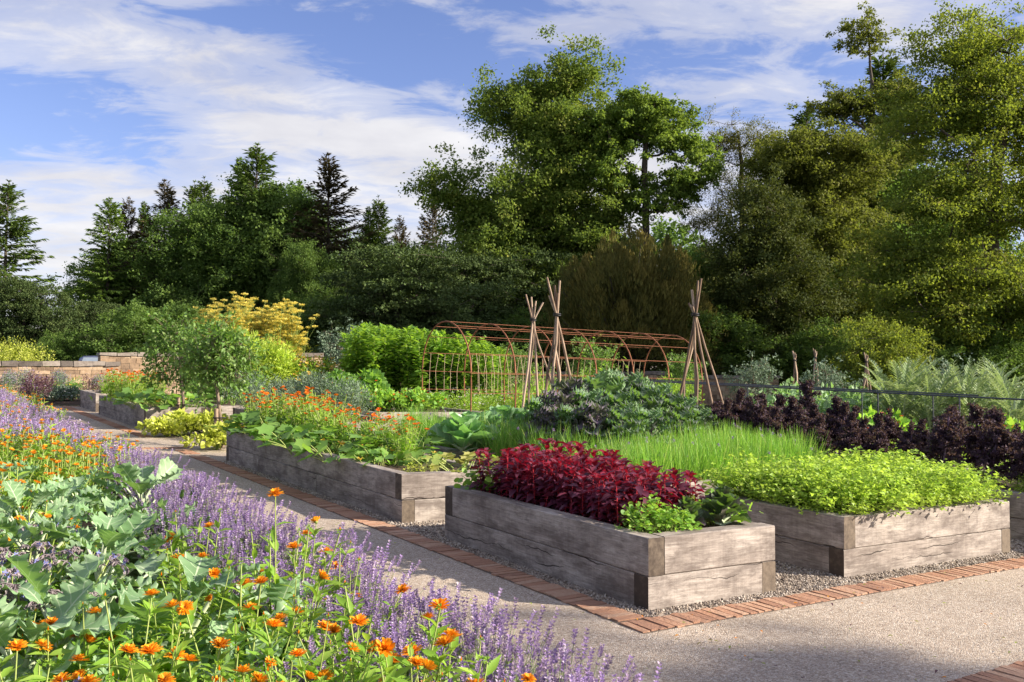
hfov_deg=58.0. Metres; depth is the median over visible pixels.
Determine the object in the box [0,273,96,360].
tree
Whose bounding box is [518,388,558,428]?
curly kale
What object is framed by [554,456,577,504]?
amaranth plant
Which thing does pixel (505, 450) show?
amaranth plant
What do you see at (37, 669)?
marigold plant
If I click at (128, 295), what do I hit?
maple tree
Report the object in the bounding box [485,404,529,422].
cabbage plant
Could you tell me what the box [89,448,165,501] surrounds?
lavender plant
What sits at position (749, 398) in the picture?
purple kale
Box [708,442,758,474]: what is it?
chive clump
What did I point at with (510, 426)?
chive clump
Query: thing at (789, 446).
chive clump
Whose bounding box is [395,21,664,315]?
oak tree
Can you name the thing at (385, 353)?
tall leafy stalk
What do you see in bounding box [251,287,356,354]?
woodland shrub
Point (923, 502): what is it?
parsley plant
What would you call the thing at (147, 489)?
lavender plant
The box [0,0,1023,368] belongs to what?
sky
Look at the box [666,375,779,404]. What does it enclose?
stone wall
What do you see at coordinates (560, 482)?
amaranth plant
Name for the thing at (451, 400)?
white flowered plant
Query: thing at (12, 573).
borage plant
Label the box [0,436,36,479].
marigold plant
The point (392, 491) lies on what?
raised bed
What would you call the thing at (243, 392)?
bushy herb
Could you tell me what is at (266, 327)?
fennel plant
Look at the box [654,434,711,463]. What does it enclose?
chive clump
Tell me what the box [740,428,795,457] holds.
chive clump
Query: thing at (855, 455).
parsley plant
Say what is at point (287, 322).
fennel plant
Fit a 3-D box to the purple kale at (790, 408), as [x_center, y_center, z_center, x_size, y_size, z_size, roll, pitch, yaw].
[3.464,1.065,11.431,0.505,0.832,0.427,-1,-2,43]
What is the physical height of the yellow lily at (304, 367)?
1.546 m
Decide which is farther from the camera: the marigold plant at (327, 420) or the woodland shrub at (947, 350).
the woodland shrub at (947, 350)
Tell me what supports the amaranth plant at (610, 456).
on the raised bed at (663, 570)
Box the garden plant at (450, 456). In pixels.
[403,452,463,468]
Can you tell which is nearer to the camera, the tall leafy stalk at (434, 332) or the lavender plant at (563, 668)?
the lavender plant at (563, 668)
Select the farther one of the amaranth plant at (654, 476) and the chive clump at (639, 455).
the chive clump at (639, 455)
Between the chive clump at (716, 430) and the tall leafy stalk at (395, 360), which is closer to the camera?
the chive clump at (716, 430)
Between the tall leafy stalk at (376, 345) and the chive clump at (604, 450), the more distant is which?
the tall leafy stalk at (376, 345)
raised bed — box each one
[80,390,108,411]
[99,395,207,430]
[185,396,298,417]
[226,431,493,522]
[233,407,400,428]
[316,405,479,419]
[352,428,737,500]
[435,415,451,422]
[445,485,775,609]
[705,491,1009,577]
[795,451,1023,541]
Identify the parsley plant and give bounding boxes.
[698,447,796,497]
[702,462,775,497]
[710,449,793,485]
[711,463,774,499]
[718,461,802,504]
[745,467,825,507]
[746,464,802,503]
[746,465,783,499]
[753,467,835,510]
[754,457,795,469]
[759,451,846,480]
[762,454,835,502]
[766,452,854,497]
[769,459,862,511]
[771,467,819,505]
[783,468,871,513]
[789,471,873,513]
[791,462,916,514]
[793,456,870,475]
[794,453,867,472]
[799,482,887,515]
[800,465,885,508]
[808,446,884,466]
[810,458,878,508]
[816,462,932,516]
[817,454,876,475]
[824,462,901,488]
[831,455,899,477]
[836,444,905,464]
[837,448,913,474]
[837,462,924,511]
[838,461,886,477]
[849,451,906,467]
[849,473,920,510]
[857,460,912,477]
[863,461,941,500]
[865,449,932,465]
[865,451,924,466]
[866,449,915,468]
[870,458,956,510]
[870,471,924,514]
[871,447,944,466]
[877,470,957,509]
[878,452,959,495]
[890,452,955,470]
[893,467,957,502]
[894,463,957,504]
[898,460,959,488]
[907,474,975,506]
[915,459,980,503]
[915,460,990,504]
[929,467,1003,508]
[943,458,1020,502]
[945,461,994,501]
[952,468,1005,504]
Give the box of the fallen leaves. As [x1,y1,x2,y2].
[214,475,1018,678]
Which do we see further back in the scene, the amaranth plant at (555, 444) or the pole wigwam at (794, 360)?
the pole wigwam at (794, 360)
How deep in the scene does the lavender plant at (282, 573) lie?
3.97 m
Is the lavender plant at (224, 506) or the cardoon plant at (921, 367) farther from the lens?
the cardoon plant at (921, 367)
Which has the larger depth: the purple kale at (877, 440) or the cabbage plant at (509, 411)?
the cabbage plant at (509, 411)
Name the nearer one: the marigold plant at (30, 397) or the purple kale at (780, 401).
the purple kale at (780, 401)
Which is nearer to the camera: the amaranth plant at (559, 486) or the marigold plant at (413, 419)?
the amaranth plant at (559, 486)
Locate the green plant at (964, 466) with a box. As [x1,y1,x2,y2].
[949,446,1000,469]
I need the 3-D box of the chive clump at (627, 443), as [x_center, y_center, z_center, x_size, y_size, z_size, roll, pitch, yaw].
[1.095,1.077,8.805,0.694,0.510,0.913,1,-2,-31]
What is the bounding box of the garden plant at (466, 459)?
[425,455,497,470]
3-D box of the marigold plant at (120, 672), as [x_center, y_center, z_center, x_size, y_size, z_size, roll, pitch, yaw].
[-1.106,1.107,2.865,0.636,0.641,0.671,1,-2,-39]
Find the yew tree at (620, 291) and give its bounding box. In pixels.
[520,223,741,374]
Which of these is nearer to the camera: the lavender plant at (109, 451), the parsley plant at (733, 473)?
the parsley plant at (733, 473)
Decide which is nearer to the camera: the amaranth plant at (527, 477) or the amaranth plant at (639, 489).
the amaranth plant at (639, 489)
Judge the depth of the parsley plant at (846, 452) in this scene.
8.18 m
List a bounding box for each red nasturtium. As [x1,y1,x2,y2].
[338,386,370,409]
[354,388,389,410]
[365,387,405,411]
[386,387,420,411]
[396,388,431,411]
[411,386,448,410]
[857,409,874,424]
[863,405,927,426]
[867,417,928,441]
[974,412,1020,431]
[1005,420,1023,432]
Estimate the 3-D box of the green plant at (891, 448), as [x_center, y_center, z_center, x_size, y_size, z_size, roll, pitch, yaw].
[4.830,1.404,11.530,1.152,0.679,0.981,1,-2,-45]
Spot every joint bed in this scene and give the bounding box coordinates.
[189,456,641,622]
[618,558,1017,632]
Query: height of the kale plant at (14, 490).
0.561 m
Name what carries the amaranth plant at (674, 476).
on the raised bed at (663, 570)
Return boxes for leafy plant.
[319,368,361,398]
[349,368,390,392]
[506,379,535,408]
[518,367,555,398]
[653,373,678,394]
[673,374,705,405]
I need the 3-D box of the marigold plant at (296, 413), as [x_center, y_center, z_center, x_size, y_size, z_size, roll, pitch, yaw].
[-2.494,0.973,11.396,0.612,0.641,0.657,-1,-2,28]
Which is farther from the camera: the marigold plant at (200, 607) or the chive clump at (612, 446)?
the chive clump at (612, 446)
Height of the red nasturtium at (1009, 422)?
0.676 m
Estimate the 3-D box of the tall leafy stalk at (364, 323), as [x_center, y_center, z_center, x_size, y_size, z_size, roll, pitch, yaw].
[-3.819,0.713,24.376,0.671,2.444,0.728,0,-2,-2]
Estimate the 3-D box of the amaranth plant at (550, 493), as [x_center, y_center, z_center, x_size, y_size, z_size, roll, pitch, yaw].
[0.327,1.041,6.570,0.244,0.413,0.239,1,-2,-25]
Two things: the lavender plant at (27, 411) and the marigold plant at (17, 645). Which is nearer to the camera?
the marigold plant at (17, 645)
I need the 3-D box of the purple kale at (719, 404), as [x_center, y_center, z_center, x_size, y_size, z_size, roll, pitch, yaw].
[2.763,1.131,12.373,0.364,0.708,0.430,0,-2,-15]
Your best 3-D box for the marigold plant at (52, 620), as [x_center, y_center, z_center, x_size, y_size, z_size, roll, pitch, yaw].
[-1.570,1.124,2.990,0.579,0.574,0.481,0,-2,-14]
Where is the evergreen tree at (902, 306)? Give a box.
[843,270,1022,364]
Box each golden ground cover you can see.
[135,407,208,436]
[147,417,186,436]
[179,420,236,449]
[182,407,239,433]
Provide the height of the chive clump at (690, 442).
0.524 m
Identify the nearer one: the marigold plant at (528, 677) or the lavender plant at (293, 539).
the marigold plant at (528, 677)
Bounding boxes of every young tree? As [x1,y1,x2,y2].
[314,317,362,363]
[498,340,555,398]
[561,333,621,387]
[657,349,708,399]
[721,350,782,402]
[798,355,862,395]
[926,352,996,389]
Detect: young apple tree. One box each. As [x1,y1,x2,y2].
[134,306,215,411]
[162,310,274,447]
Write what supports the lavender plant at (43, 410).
on the border soil at (85, 524)
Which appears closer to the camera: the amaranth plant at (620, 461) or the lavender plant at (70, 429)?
the amaranth plant at (620, 461)
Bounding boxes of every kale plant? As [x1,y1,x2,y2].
[0,460,39,511]
[0,478,92,555]
[0,505,132,620]
[0,510,219,667]
[0,548,215,681]
[0,575,169,681]
[9,478,125,545]
[29,467,128,523]
[45,496,168,562]
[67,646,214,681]
[72,456,215,527]
[72,551,329,681]
[125,497,223,559]
[161,618,325,681]
[200,573,366,660]
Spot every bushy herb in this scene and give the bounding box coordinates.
[186,374,216,401]
[194,377,240,404]
[219,371,247,405]
[220,374,268,404]
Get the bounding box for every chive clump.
[380,406,440,438]
[387,408,433,437]
[389,405,432,435]
[395,403,439,431]
[397,409,432,430]
[399,407,453,445]
[399,411,441,441]
[415,406,449,424]
[423,407,461,448]
[464,414,523,454]
[471,422,522,456]
[472,411,510,451]
[475,413,531,447]
[481,420,520,457]
[488,413,531,448]
[489,413,535,457]
[505,424,551,446]
[507,419,547,450]
[514,425,557,453]
[516,429,547,457]
[521,431,578,450]
[526,431,562,454]
[528,424,597,452]
[538,428,592,455]
[539,421,593,455]
[540,436,583,454]
[565,425,614,451]
[578,429,623,454]
[587,434,638,453]
[587,440,656,465]
[589,441,629,465]
[589,442,619,461]
[592,432,640,457]
[594,429,642,455]
[603,445,669,468]
[604,431,669,458]
[613,429,661,463]
[616,433,657,464]
[620,442,659,468]
[622,434,691,481]
[630,436,694,471]
[633,432,659,455]
[637,432,687,463]
[640,440,673,472]
[643,431,683,456]
[644,439,696,478]
[649,419,720,446]
[649,435,701,479]
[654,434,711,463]
[658,442,717,475]
[659,421,701,440]
[660,428,719,460]
[661,436,727,480]
[666,432,710,452]
[671,430,729,479]
[675,421,710,444]
[679,422,719,442]
[685,436,732,478]
[686,428,728,456]
[690,421,737,444]
[692,441,728,472]
[694,434,742,463]
[695,438,731,459]
[697,421,738,440]
[697,427,761,455]
[697,440,747,475]
[703,422,746,441]
[705,424,752,457]
[705,436,766,464]
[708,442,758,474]
[710,417,758,438]
[710,426,765,444]
[712,419,756,439]
[714,428,746,449]
[717,425,773,463]
[719,428,765,454]
[721,422,772,450]
[723,432,787,466]
[728,427,790,462]
[730,438,771,467]
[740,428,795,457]
[743,434,804,465]
[757,431,814,469]
[761,431,798,460]
[762,432,807,462]
[764,427,821,456]
[765,425,822,462]
[768,424,839,458]
[788,429,833,455]
[799,441,829,459]
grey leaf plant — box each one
[749,378,802,423]
[773,376,825,405]
[794,390,831,423]
[812,386,856,414]
[816,382,849,398]
[817,381,883,414]
[845,384,876,408]
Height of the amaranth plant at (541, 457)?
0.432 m
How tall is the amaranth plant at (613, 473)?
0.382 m
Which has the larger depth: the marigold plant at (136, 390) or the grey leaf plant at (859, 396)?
the marigold plant at (136, 390)
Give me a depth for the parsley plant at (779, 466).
7.89 m
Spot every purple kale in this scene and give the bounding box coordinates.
[686,394,704,407]
[703,400,723,428]
[711,400,724,431]
[716,397,742,437]
[729,387,750,429]
[738,392,769,440]
[739,396,753,424]
[746,392,773,443]
[757,405,788,446]
[772,393,787,430]
[778,394,809,441]
[787,409,812,453]
[797,379,823,428]
[805,402,833,449]
[806,415,835,458]
[823,394,849,453]
[827,400,859,457]
[833,411,862,456]
[838,405,860,439]
[855,416,874,458]
[861,411,889,459]
[875,407,904,450]
[892,420,927,461]
[893,423,922,459]
[914,417,933,461]
[920,404,968,466]
[926,426,960,465]
[928,404,974,466]
[961,402,989,482]
[969,405,1018,479]
[974,413,1000,471]
[1003,423,1023,462]
[1003,428,1022,483]
[1003,433,1023,480]
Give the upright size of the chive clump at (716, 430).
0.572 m
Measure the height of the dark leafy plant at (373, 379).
1.001 m
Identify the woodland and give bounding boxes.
[11,214,1023,374]
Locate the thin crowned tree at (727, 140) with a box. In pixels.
[673,103,791,315]
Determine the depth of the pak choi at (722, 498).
6.07 m
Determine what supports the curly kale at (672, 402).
on the raised bed at (458, 452)
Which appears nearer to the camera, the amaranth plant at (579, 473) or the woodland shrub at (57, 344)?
the amaranth plant at (579, 473)
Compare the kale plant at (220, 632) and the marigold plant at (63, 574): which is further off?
the marigold plant at (63, 574)
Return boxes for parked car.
[79,356,97,360]
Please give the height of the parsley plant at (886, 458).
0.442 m
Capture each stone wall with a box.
[0,360,120,394]
[96,352,177,394]
[176,357,191,393]
[298,353,323,365]
[451,371,665,399]
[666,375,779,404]
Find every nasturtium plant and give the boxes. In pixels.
[454,455,506,494]
[679,480,761,525]
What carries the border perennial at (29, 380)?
on the border soil at (66, 401)
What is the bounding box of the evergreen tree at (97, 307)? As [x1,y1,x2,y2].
[65,296,133,355]
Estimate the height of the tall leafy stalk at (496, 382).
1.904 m
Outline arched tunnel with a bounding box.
[421,321,702,410]
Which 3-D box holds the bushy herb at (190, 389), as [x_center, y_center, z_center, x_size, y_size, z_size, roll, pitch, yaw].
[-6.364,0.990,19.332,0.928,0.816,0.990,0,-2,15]
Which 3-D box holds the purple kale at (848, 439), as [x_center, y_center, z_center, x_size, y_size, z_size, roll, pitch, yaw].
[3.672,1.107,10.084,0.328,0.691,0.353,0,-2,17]
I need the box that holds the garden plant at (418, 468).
[400,460,433,471]
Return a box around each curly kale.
[517,395,553,431]
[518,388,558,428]
[518,404,575,443]
[526,388,585,430]
[547,404,592,444]
[549,375,598,420]
[556,399,627,448]
[569,387,611,425]
[573,367,629,406]
[585,389,642,440]
[591,407,657,451]
[603,368,650,396]
[608,402,656,435]
[625,385,683,438]
[627,405,680,447]
[636,379,698,431]
[642,376,655,387]
[655,392,700,441]
[663,409,700,440]
[678,396,714,431]
[687,407,718,438]
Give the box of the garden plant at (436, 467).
[419,463,467,471]
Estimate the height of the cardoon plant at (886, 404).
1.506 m
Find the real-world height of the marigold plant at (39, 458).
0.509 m
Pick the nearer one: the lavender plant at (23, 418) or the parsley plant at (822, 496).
the parsley plant at (822, 496)
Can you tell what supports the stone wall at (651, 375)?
on the ground at (705, 406)
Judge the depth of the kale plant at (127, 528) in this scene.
4.23 m
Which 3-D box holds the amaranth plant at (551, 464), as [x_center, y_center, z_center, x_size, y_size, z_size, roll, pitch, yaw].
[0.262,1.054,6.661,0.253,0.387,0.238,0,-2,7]
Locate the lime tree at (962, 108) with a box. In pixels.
[822,0,1023,361]
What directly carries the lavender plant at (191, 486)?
on the border soil at (85, 524)
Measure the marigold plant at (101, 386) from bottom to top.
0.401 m
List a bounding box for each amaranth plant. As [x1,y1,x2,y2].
[469,449,492,491]
[475,450,500,494]
[477,448,495,491]
[490,447,519,499]
[490,458,513,495]
[495,452,516,496]
[500,450,531,501]
[501,449,521,496]
[501,461,528,499]
[509,444,528,492]
[513,463,537,503]
[518,445,544,498]
[518,453,537,502]
[518,457,539,502]
[519,443,534,469]
[519,458,547,504]
[522,464,543,502]
[526,445,542,477]
[530,452,554,506]
[531,461,561,507]
[532,461,557,506]
[533,451,549,490]
[535,438,560,459]
[542,458,571,509]
[544,458,576,509]
[544,466,570,506]
[545,439,562,460]
[545,449,558,477]
[546,446,567,469]
[553,470,577,514]
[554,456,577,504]
[557,457,588,510]
[557,465,585,513]
[560,442,573,458]
[561,443,581,464]
[564,441,589,462]
[567,462,591,514]
[567,470,591,515]
[568,475,591,517]
[574,450,590,468]
[577,456,588,497]
[578,476,607,520]
[580,466,602,516]
[582,448,597,457]
[583,457,605,488]
[584,472,614,520]
[585,474,611,521]
[588,449,600,465]
[590,472,622,523]
[591,462,606,482]
[596,468,627,521]
[598,449,617,471]
[599,473,631,525]
[600,470,623,520]
[601,454,624,505]
[601,458,621,498]
[604,462,623,518]
[606,460,631,510]
[609,449,622,459]
[609,465,638,526]
[616,458,634,490]
[618,470,648,511]
[618,470,649,529]
[619,470,641,522]
[628,475,650,523]
[632,476,661,531]
[634,464,659,507]
[638,462,663,488]
[641,459,660,475]
[643,473,659,502]
[644,481,673,527]
[650,472,666,499]
[651,468,661,482]
[656,471,677,509]
[659,467,688,507]
[663,472,689,525]
[672,471,696,497]
[672,480,689,508]
[678,470,704,504]
[682,477,707,501]
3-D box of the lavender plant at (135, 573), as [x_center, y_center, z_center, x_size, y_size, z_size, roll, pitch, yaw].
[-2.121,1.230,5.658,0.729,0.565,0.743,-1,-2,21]
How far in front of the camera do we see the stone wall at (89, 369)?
28.11 m
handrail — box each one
[648,379,978,425]
[653,381,1023,466]
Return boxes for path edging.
[48,406,189,448]
[947,661,1023,681]
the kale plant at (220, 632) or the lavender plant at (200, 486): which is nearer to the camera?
the kale plant at (220, 632)
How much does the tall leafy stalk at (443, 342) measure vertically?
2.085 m
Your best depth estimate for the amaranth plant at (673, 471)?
6.30 m
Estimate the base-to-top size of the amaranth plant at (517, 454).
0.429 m
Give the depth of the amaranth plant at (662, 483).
6.16 m
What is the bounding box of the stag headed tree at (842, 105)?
[784,1,932,336]
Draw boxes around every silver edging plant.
[38,386,65,400]
[45,383,75,400]
[59,385,79,400]
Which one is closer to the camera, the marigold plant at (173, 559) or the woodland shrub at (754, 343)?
the marigold plant at (173, 559)
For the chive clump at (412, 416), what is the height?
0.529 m
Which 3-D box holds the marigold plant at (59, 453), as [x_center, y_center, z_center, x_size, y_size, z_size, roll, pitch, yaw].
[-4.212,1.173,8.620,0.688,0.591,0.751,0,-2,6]
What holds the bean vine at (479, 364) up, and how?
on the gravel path
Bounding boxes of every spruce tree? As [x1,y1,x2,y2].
[0,179,79,357]
[64,197,156,320]
[86,196,145,304]
[93,179,198,310]
[132,201,155,262]
[177,142,293,318]
[177,180,211,300]
[188,176,218,225]
[201,156,274,307]
[254,152,374,309]
[287,180,306,206]
[348,206,393,309]
[355,195,399,291]
[390,215,410,313]
[412,188,446,251]
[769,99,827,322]
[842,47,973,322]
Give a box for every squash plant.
[112,391,181,408]
[114,387,162,404]
[133,394,187,410]
[144,392,197,406]
[146,388,181,405]
[155,393,214,406]
[202,414,288,436]
[221,411,288,435]
[228,409,317,441]
[242,414,325,446]
[253,423,363,454]
[262,422,356,449]
[291,432,378,463]
[292,416,374,440]
[295,428,394,454]
[320,424,398,445]
[338,440,431,465]
[345,444,402,466]
[352,430,445,455]
[387,438,453,457]
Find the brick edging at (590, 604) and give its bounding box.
[63,406,1023,632]
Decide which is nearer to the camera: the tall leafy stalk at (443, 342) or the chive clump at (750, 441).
the chive clump at (750, 441)
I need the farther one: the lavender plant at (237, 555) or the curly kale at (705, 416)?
the curly kale at (705, 416)
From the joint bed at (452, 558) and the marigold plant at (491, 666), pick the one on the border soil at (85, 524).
the marigold plant at (491, 666)
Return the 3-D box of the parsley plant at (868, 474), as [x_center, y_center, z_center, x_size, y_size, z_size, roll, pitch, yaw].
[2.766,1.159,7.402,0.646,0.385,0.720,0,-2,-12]
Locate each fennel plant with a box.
[192,306,222,393]
[199,304,243,338]
[205,297,253,344]
[223,291,273,330]
[225,299,256,396]
[237,297,281,340]
[248,304,286,387]
[252,301,290,387]
[259,305,303,361]
[273,299,319,363]
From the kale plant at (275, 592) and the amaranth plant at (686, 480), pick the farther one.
the amaranth plant at (686, 480)
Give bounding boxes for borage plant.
[0,523,82,596]
[0,541,70,655]
[0,550,134,655]
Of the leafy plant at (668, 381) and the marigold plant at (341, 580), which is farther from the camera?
the leafy plant at (668, 381)
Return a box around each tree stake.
[176,397,186,409]
[213,408,225,447]
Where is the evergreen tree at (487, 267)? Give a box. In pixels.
[391,249,525,361]
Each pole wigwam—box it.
[521,294,554,409]
[544,277,570,394]
[679,278,723,409]
[792,351,797,396]
[812,348,819,390]
[862,352,872,401]
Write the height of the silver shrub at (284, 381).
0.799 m
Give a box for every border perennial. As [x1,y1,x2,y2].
[0,368,19,392]
[2,372,19,392]
[9,366,33,394]
[15,371,53,402]
[20,369,41,397]
[31,374,57,392]
[48,368,68,385]
[52,369,72,385]
[64,376,84,398]
[75,374,100,389]
[86,373,106,389]
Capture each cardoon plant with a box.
[854,358,923,409]
[862,355,955,419]
[867,359,946,401]
[872,360,957,417]
[893,366,987,431]
[918,366,1020,426]
[927,357,986,389]
[933,358,1021,426]
[950,363,1023,406]
[974,359,1023,459]
[977,355,1023,390]
[978,374,1023,413]
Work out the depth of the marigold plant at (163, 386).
19.31 m
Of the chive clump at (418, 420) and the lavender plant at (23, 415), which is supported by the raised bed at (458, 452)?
the chive clump at (418, 420)
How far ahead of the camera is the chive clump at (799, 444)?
9.34 m
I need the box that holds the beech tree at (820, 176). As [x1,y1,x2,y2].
[711,115,917,345]
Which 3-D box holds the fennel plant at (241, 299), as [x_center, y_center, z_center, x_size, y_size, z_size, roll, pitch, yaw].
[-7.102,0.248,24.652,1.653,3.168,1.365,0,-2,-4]
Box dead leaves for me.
[261,486,1023,677]
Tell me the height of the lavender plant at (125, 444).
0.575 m
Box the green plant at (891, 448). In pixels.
[861,429,908,457]
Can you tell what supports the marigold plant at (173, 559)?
on the border soil at (85, 524)
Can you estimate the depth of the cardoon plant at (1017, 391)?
14.38 m
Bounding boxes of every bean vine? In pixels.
[472,359,503,400]
[579,337,598,370]
[598,343,622,370]
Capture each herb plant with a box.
[614,492,695,533]
[649,503,701,531]
[975,469,1016,487]
[1005,473,1023,491]
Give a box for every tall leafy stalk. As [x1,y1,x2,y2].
[336,331,355,368]
[338,331,350,371]
[340,336,356,374]
[341,333,361,372]
[345,331,364,372]
[350,327,371,374]
[354,326,376,373]
[356,322,375,362]
[357,322,379,373]
[362,326,385,390]
[368,330,382,372]
[373,328,394,391]
[377,325,398,384]
[380,329,399,390]
[384,330,402,391]
[387,332,402,388]
[390,331,404,391]
[396,332,415,390]
[398,327,417,389]
[399,325,420,389]
[400,333,418,389]
[409,326,428,392]
[409,335,431,391]
[415,327,433,388]
[416,335,432,392]
[426,330,444,391]
[426,336,448,393]
[430,329,452,405]
[432,338,455,404]
[440,336,458,405]
[447,339,462,401]
[449,331,473,408]
[449,333,469,407]
[455,337,478,408]
[456,343,477,409]
[463,332,477,409]
[467,343,481,398]
[472,343,490,410]
[472,343,490,410]
[476,347,489,394]
[478,335,487,353]
[482,345,502,404]
[488,344,507,405]
[493,350,503,396]
[497,349,513,404]
[500,350,510,395]
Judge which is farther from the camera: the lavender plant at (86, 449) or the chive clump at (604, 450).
the lavender plant at (86, 449)
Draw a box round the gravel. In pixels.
[220,461,1023,616]
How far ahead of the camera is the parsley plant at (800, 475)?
7.00 m
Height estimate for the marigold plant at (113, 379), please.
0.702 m
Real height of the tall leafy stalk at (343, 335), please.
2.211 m
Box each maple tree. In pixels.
[49,233,152,320]
[91,250,179,331]
[107,191,294,323]
[179,171,357,311]
[253,235,359,328]
[330,229,413,292]
[391,239,439,251]
[573,235,651,371]
[662,239,756,371]
[839,139,1023,373]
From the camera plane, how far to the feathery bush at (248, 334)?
22.70 m
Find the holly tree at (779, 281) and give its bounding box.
[688,161,882,387]
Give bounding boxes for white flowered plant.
[424,390,449,409]
[431,387,465,408]
[454,392,487,411]
[456,384,488,410]
[481,388,499,411]
[496,389,513,405]
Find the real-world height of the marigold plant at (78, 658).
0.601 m
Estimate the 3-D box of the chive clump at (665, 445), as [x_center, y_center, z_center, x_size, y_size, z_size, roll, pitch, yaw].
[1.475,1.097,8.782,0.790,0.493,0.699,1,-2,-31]
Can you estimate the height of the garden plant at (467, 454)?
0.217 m
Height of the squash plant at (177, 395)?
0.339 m
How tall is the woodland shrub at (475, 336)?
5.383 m
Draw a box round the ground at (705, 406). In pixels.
[32,369,731,412]
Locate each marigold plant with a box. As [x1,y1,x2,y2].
[0,400,22,411]
[0,410,20,426]
[0,424,27,460]
[0,424,39,462]
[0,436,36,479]
[0,445,49,500]
[0,457,42,504]
[0,462,45,511]
[0,479,40,552]
[0,501,81,589]
[0,534,20,553]
[0,608,71,673]
[0,615,97,681]
[0,639,155,681]
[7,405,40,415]
[11,606,54,656]
[15,391,34,403]
[15,393,44,406]
[16,404,52,420]
[18,434,59,481]
[21,456,75,508]
[26,418,68,469]
[26,659,45,681]
[30,436,90,481]
[32,398,56,411]
[32,546,97,590]
[32,592,194,681]
[35,403,66,422]
[43,449,91,482]
[49,428,107,463]
[50,439,111,475]
[54,603,149,681]
[55,450,111,515]
[69,588,186,681]
[69,612,148,679]
[74,441,115,489]
[79,566,239,681]
[86,436,134,469]
[90,369,125,400]
[93,430,141,457]
[98,380,108,393]
[102,369,133,395]
[104,446,143,479]
[107,368,140,401]
[109,370,147,402]
[109,637,234,681]
[112,373,145,402]
[119,372,143,401]
[127,642,270,681]
[135,641,377,681]
[140,372,161,398]
[146,559,318,679]
[147,517,206,592]
[148,371,172,403]
[151,675,225,681]
[156,508,236,626]
[158,598,249,653]
[184,567,273,663]
[195,645,241,681]
[207,550,250,578]
[213,569,335,681]
[227,663,284,681]
[234,613,381,681]
[238,487,348,659]
[239,393,272,427]
[246,611,422,681]
[250,388,285,417]
[253,393,289,439]
[256,385,296,435]
[265,516,354,604]
[275,390,318,439]
[277,665,423,681]
[279,558,410,681]
[284,581,455,681]
[285,648,425,681]
[286,394,334,435]
[287,391,318,412]
[293,395,351,446]
[294,386,334,430]
[304,545,363,638]
[310,394,348,427]
[311,403,360,448]
[312,640,384,681]
[330,628,487,681]
[333,407,371,454]
[345,413,384,458]
[358,407,399,454]
[360,658,437,681]
[379,655,500,681]
[380,416,433,464]
[385,414,428,462]
[414,612,536,681]
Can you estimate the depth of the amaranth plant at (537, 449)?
7.28 m
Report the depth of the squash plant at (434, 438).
10.10 m
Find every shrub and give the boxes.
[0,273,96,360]
[0,335,56,360]
[0,336,34,360]
[22,327,94,360]
[62,296,200,360]
[138,297,222,351]
[232,367,265,410]
[236,375,268,409]
[250,375,284,408]
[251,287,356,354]
[260,378,295,414]
[275,374,298,401]
[285,370,317,410]
[288,368,323,409]
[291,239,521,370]
[309,368,346,415]
[327,377,364,421]
[340,377,378,421]
[416,307,507,358]
[476,305,569,371]
[642,302,806,383]
[713,324,786,370]
[766,315,869,395]
[825,309,945,396]
[914,331,985,376]
[947,316,1023,395]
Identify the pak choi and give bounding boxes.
[675,495,705,528]
[696,484,751,525]
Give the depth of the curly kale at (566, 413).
9.61 m
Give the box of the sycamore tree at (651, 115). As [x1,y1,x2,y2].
[553,82,728,371]
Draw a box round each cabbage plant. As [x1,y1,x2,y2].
[425,412,506,452]
[460,409,516,451]
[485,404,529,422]
[497,414,516,423]
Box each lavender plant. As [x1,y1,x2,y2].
[0,390,13,399]
[0,412,13,435]
[0,414,38,443]
[0,423,22,442]
[0,423,45,453]
[2,409,33,424]
[2,410,41,425]
[2,418,71,461]
[3,406,37,419]
[5,421,62,442]
[6,396,40,407]
[7,419,56,437]
[8,412,44,426]
[10,395,28,406]
[10,404,40,419]
[13,419,62,435]
[16,402,35,408]
[24,402,62,421]
[24,428,71,458]
[30,411,65,434]
[31,405,62,422]
[37,409,86,431]
[44,417,100,441]
[44,418,77,441]
[45,419,94,435]
[48,423,85,440]
[50,422,101,446]
[52,431,114,457]
[55,433,95,456]
[64,442,112,459]
[66,425,103,449]
[75,481,225,563]
[79,438,143,483]
[82,437,156,467]
[88,466,191,516]
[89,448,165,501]
[95,446,159,483]
[106,449,193,498]
[106,464,186,514]
[123,500,251,589]
[124,497,244,576]
[127,465,238,529]
[133,471,242,528]
[137,523,244,582]
[139,470,273,530]
[156,513,298,594]
[157,477,267,523]
[157,539,319,599]
[159,489,277,543]
[191,498,322,562]
[196,496,294,554]
[196,548,355,650]
[202,552,315,626]
[218,514,328,570]
[234,512,380,589]
[244,580,407,658]
[253,641,380,681]
[276,522,420,606]
[285,593,451,681]
[287,536,434,627]
[289,557,436,648]
[307,613,495,681]
[327,577,455,674]
[340,582,565,681]
[368,594,585,681]
[378,656,523,681]
[420,656,510,681]
[452,620,640,681]
[566,656,662,681]
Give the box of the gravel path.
[45,406,1023,681]
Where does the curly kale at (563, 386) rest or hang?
on the raised bed at (458, 452)
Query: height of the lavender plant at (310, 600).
0.547 m
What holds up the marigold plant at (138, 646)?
on the border soil at (85, 524)
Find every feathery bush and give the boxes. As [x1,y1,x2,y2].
[222,323,263,397]
[243,330,284,390]
[260,333,302,391]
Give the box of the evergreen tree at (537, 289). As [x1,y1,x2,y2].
[453,242,592,371]
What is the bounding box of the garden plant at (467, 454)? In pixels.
[426,451,499,469]
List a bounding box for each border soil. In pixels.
[17,395,321,404]
[29,474,181,679]
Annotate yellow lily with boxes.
[286,353,324,397]
[307,354,343,403]
[313,356,338,403]
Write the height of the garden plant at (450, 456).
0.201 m

